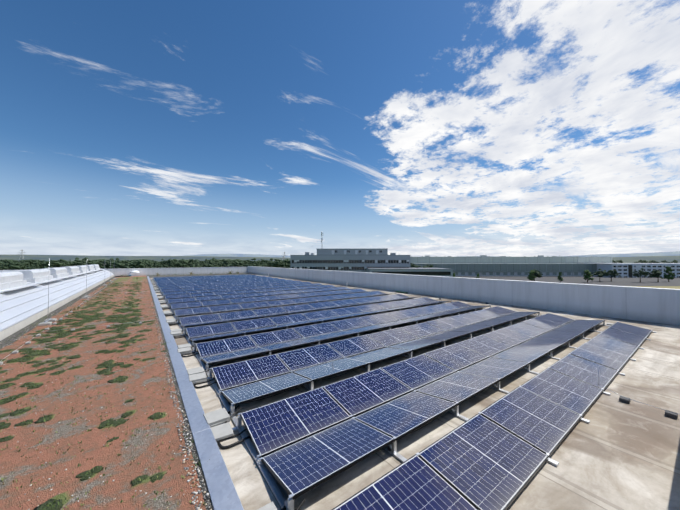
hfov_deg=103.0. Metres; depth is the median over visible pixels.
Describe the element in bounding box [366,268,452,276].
office annex wing
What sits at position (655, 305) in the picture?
parapet walls
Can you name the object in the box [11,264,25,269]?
forest tree
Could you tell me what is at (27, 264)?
forest tree
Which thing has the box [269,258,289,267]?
forest tree
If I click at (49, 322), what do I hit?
lightning rod feet
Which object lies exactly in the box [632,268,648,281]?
street tree
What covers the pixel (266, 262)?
forest tree
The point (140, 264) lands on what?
forest tree
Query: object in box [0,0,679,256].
sky
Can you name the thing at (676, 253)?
hills
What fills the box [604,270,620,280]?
street tree
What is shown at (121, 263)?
forest tree
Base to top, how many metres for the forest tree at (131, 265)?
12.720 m
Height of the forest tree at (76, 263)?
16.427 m
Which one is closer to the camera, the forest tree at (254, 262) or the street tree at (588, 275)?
the street tree at (588, 275)
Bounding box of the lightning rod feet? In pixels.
[0,278,141,364]
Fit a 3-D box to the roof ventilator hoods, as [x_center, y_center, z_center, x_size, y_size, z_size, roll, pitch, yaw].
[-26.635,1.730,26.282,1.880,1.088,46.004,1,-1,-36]
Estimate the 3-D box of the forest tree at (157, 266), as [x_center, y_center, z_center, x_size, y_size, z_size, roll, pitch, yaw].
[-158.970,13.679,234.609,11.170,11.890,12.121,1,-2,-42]
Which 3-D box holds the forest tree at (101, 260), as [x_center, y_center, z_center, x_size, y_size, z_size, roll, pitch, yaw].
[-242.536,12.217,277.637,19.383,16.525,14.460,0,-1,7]
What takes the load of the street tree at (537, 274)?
on the terrain at (673, 287)
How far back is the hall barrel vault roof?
15.11 m
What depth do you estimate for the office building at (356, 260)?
139.89 m
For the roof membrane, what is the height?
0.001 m
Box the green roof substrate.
[0,275,205,509]
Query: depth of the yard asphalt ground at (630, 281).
200.32 m
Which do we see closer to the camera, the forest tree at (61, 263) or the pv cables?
the pv cables
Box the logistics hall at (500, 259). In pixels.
[410,255,611,262]
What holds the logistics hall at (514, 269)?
on the terrain at (673, 287)
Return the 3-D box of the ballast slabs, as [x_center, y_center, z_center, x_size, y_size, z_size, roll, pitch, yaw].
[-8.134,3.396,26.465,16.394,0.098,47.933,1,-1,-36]
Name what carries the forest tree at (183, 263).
on the terrain at (673, 287)
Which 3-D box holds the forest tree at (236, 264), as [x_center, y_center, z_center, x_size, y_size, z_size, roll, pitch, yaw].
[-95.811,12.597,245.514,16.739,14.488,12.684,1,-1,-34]
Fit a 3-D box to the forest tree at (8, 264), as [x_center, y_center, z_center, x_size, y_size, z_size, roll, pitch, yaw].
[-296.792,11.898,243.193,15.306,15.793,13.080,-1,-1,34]
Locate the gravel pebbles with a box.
[1,302,211,509]
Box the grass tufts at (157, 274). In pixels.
[68,271,243,310]
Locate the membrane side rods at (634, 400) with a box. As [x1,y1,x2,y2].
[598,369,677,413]
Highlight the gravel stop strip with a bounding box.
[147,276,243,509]
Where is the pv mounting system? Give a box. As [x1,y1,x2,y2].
[153,275,656,509]
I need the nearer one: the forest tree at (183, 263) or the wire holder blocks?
the wire holder blocks
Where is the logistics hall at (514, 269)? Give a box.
[412,263,596,275]
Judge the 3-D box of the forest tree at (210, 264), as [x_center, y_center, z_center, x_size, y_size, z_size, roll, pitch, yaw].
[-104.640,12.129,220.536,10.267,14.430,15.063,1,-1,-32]
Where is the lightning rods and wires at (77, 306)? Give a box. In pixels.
[1,270,160,360]
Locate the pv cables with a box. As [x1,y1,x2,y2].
[153,285,597,509]
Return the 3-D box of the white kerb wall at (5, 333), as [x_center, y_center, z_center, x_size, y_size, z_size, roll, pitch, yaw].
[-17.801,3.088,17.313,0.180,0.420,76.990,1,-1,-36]
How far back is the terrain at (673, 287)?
154.92 m
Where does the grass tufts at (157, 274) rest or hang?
on the gravel margins
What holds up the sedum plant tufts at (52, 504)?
on the green roof substrate
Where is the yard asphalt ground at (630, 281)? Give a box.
[456,276,679,285]
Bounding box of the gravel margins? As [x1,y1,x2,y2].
[0,273,255,509]
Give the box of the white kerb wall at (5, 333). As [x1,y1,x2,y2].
[0,275,113,340]
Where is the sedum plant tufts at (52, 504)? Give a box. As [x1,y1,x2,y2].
[0,281,209,509]
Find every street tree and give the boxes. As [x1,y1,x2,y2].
[527,270,535,280]
[533,269,542,280]
[557,272,562,282]
[583,270,593,281]
[591,269,605,281]
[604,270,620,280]
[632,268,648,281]
[648,270,661,281]
[661,266,675,281]
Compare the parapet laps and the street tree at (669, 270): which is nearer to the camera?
the parapet laps
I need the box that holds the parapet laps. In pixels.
[120,267,626,318]
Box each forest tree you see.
[1,260,13,269]
[9,262,25,269]
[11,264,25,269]
[20,259,42,265]
[20,262,31,266]
[28,260,50,268]
[48,259,68,267]
[67,259,87,265]
[70,257,90,265]
[97,259,109,267]
[103,258,113,268]
[109,258,128,268]
[115,260,134,268]
[123,263,137,267]
[132,260,145,267]
[150,264,161,267]
[162,259,177,267]
[178,260,191,267]
[208,261,216,266]
[218,259,235,264]
[226,261,242,266]
[243,258,259,266]
[261,259,273,266]
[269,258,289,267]
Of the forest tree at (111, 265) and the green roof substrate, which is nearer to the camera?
the green roof substrate
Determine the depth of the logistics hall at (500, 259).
273.94 m
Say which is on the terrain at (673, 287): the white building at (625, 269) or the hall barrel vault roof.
the white building at (625, 269)
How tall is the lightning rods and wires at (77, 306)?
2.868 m
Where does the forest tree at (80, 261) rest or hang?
on the terrain at (673, 287)
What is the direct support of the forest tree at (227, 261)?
on the terrain at (673, 287)
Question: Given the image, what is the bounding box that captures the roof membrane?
[150,273,679,509]
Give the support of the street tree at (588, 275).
on the terrain at (673, 287)
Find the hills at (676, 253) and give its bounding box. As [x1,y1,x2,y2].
[184,251,679,257]
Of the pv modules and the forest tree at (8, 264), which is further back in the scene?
the forest tree at (8, 264)
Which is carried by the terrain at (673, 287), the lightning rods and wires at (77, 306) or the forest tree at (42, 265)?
the forest tree at (42, 265)
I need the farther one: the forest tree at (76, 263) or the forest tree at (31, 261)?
the forest tree at (31, 261)
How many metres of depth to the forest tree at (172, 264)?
242.64 m
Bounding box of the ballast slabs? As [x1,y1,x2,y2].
[150,279,612,509]
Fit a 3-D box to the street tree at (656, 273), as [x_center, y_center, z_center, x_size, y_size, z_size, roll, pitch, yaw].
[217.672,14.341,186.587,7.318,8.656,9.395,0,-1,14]
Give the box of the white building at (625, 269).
[580,263,679,277]
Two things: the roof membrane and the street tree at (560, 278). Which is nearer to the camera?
the roof membrane
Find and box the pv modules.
[153,274,652,509]
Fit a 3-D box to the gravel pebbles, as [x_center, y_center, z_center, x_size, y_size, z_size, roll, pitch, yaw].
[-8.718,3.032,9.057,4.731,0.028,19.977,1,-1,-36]
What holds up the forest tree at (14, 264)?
on the terrain at (673, 287)
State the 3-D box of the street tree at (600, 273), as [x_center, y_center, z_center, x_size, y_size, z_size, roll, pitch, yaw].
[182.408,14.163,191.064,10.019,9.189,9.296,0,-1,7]
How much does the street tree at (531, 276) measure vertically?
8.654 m
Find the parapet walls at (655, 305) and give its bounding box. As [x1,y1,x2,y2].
[0,266,679,325]
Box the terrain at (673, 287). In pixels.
[162,265,679,288]
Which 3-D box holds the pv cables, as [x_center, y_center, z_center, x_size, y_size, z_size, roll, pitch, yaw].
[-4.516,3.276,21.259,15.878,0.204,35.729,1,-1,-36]
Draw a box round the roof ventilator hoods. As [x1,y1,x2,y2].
[0,264,102,292]
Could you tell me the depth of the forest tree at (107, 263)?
250.45 m
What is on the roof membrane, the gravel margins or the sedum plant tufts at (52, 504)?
the gravel margins
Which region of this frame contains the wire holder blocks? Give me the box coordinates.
[485,302,677,418]
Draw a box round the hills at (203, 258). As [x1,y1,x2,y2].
[0,255,679,262]
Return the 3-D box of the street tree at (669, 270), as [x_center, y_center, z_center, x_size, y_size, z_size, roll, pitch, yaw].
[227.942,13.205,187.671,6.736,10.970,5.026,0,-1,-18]
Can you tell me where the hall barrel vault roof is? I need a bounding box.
[0,268,113,331]
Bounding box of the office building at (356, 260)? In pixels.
[290,232,409,271]
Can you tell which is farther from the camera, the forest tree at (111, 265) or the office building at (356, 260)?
the forest tree at (111, 265)
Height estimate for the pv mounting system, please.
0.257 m

